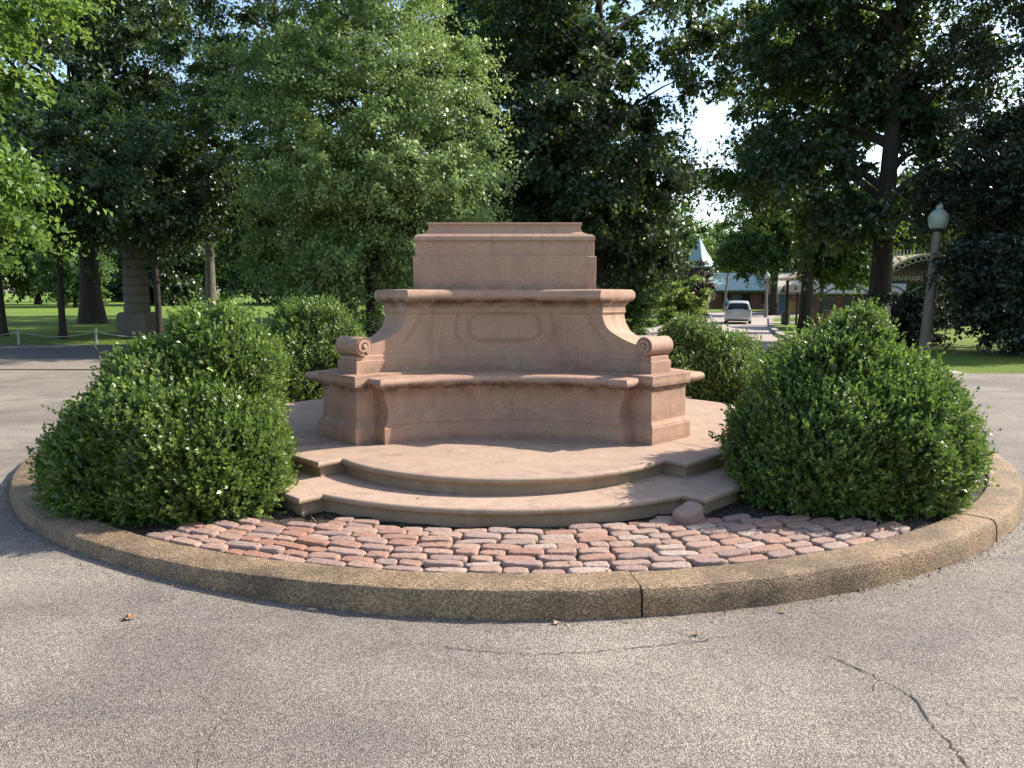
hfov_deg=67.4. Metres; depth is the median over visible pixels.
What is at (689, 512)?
loose cobble
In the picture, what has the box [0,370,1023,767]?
road
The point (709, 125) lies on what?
sky
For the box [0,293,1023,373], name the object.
ground
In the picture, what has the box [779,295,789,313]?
door
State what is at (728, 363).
boxwood bush
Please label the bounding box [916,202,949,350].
street lamp
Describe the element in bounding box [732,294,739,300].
door
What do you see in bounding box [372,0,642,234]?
beech tree
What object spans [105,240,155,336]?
stone column
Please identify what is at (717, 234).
park tree
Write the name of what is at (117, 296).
park tree
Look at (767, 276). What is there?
street lamp
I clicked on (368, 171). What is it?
elm tree
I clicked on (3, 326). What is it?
slim tree
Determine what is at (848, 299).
window
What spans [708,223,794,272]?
park tree
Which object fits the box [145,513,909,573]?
cobble paving
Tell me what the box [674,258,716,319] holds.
purple plum tree
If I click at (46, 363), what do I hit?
gravel verge
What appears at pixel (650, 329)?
road kerb
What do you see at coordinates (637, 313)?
viburnum shrub
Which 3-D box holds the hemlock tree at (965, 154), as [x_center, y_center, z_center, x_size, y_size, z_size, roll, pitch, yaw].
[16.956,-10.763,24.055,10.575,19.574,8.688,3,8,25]
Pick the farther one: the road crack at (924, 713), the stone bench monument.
the stone bench monument
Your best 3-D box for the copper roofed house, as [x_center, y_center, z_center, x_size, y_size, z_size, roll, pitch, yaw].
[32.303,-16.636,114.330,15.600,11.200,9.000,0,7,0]
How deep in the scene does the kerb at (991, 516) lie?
3.99 m
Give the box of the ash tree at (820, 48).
[700,0,1023,307]
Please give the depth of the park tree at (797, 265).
117.12 m
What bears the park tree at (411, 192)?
on the ground
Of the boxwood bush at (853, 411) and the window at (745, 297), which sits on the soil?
the boxwood bush at (853, 411)
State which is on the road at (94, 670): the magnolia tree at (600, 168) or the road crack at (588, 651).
the road crack at (588, 651)
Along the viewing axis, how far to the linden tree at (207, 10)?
27.26 m
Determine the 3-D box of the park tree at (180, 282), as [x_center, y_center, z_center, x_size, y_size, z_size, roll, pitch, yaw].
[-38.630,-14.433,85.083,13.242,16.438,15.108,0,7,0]
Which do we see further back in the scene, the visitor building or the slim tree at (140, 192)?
the visitor building
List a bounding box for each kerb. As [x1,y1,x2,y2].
[9,449,1023,620]
[633,311,763,334]
[769,315,798,339]
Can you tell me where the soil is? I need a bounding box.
[76,395,986,572]
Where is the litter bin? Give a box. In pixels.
[781,311,789,324]
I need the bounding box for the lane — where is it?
[0,345,317,358]
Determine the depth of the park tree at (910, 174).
88.03 m
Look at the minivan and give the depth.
58.44 m
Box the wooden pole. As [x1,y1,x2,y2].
[722,276,728,310]
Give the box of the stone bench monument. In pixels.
[230,222,791,527]
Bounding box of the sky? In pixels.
[1,0,1023,292]
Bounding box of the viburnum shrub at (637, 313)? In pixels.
[609,274,663,334]
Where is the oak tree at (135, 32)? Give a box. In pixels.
[0,0,256,323]
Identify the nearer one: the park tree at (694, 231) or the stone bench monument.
the stone bench monument
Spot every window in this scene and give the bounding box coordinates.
[721,294,729,304]
[742,294,750,304]
[761,294,769,304]
[823,296,835,310]
[845,296,857,309]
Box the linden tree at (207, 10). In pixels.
[133,0,401,305]
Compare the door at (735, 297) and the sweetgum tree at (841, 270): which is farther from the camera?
the door at (735, 297)
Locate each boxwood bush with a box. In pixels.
[23,290,302,527]
[255,293,369,403]
[652,310,771,404]
[708,296,1001,523]
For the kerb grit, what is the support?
on the road at (94, 670)
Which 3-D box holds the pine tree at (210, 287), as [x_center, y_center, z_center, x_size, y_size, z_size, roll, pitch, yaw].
[-19.392,-13.514,48.643,11.399,18.754,10.122,0,7,0]
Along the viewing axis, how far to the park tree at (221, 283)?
115.59 m
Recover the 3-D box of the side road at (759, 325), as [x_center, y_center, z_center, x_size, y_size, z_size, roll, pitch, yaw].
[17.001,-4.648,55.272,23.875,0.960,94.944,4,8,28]
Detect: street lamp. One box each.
[764,271,769,316]
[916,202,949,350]
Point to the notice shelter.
(792, 307)
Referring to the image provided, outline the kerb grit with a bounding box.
[0,463,1023,701]
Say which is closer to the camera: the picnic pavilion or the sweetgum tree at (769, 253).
the picnic pavilion
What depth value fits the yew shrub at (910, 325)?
24.45 m
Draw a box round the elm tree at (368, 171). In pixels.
[182,0,532,337]
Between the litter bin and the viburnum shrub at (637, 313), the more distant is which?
the litter bin
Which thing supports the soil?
in the kerb at (991, 516)
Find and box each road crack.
[191,691,224,767]
[445,638,708,654]
[819,652,968,767]
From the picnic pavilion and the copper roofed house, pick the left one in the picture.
the copper roofed house
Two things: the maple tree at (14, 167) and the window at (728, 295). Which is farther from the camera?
the window at (728, 295)
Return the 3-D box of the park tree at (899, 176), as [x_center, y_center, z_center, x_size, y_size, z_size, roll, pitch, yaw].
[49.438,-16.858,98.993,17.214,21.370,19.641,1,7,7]
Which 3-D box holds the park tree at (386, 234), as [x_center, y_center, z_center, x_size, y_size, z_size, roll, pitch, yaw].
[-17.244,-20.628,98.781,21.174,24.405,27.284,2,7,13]
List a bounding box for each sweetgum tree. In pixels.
[690,0,932,332]
[711,195,802,314]
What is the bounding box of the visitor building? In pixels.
[764,270,905,313]
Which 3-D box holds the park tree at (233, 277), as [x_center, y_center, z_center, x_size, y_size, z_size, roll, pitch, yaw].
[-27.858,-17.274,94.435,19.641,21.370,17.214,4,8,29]
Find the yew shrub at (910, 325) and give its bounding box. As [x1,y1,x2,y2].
[858,284,965,346]
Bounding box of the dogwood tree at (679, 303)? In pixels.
[648,272,713,325]
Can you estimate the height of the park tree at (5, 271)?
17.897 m
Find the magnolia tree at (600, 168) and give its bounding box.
[436,0,788,308]
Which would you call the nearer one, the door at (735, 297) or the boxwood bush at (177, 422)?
the boxwood bush at (177, 422)
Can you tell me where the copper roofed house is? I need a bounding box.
[680,234,770,308]
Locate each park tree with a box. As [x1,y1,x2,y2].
[0,237,111,304]
[0,241,36,295]
[21,241,118,307]
[97,234,124,301]
[100,219,227,305]
[169,222,278,301]
[219,168,343,303]
[327,132,420,288]
[392,152,469,287]
[607,201,699,310]
[658,198,723,304]
[681,216,737,272]
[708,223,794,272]
[773,190,826,271]
[856,171,947,302]
[893,137,963,312]
[909,125,1023,308]
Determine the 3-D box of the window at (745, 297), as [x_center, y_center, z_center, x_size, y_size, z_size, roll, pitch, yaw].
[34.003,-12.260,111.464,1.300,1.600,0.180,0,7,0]
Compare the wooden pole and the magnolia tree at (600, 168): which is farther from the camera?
the wooden pole
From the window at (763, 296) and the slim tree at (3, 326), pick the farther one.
the window at (763, 296)
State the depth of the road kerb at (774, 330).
43.95 m
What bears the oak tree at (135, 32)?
on the ground
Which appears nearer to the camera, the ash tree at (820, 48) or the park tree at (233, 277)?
the ash tree at (820, 48)
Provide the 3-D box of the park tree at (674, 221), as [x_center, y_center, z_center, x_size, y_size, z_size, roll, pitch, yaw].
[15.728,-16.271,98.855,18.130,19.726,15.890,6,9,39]
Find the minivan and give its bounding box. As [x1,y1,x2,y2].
[724,300,751,323]
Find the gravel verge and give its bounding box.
[0,359,106,368]
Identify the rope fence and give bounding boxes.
[0,329,165,344]
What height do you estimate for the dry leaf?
0.016 m
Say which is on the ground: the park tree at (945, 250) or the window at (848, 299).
the park tree at (945, 250)
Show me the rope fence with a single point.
(18, 336)
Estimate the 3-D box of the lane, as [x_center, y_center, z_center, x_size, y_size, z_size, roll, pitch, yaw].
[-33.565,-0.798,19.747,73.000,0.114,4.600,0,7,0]
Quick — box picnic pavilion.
[778,250,975,330]
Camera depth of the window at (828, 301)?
83.62 m
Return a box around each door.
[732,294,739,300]
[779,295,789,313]
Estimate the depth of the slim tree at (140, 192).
22.71 m
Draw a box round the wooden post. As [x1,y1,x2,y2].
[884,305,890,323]
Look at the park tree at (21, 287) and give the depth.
88.25 m
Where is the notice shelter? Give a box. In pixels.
[780,285,800,324]
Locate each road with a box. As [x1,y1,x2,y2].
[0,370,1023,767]
[636,312,962,372]
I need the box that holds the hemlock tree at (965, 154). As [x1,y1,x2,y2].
[860,0,1023,268]
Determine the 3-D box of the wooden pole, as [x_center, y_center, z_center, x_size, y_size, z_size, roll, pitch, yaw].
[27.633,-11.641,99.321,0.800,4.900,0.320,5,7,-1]
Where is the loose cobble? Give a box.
[672,501,703,525]
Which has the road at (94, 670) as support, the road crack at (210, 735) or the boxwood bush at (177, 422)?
the road crack at (210, 735)
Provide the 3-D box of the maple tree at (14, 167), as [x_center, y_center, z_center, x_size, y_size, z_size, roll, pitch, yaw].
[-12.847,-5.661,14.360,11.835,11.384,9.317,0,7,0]
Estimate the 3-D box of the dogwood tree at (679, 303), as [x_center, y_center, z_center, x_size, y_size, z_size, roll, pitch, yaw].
[11.951,-5.556,54.770,4.844,4.856,5.280,0,7,0]
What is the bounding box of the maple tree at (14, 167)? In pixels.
[0,0,115,279]
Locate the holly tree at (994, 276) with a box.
[912,70,1023,357]
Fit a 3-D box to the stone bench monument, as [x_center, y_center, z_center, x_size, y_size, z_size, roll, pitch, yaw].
[-0.065,-0.479,7.628,5.940,2.092,5.940,0,7,0]
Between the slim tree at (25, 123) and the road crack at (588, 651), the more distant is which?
the slim tree at (25, 123)
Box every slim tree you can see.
[0,75,157,338]
[0,87,76,335]
[11,72,266,339]
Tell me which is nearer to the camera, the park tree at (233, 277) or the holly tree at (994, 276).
the holly tree at (994, 276)
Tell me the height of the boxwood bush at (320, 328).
1.586 m
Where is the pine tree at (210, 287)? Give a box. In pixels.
[127,21,279,311]
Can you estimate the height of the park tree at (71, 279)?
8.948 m

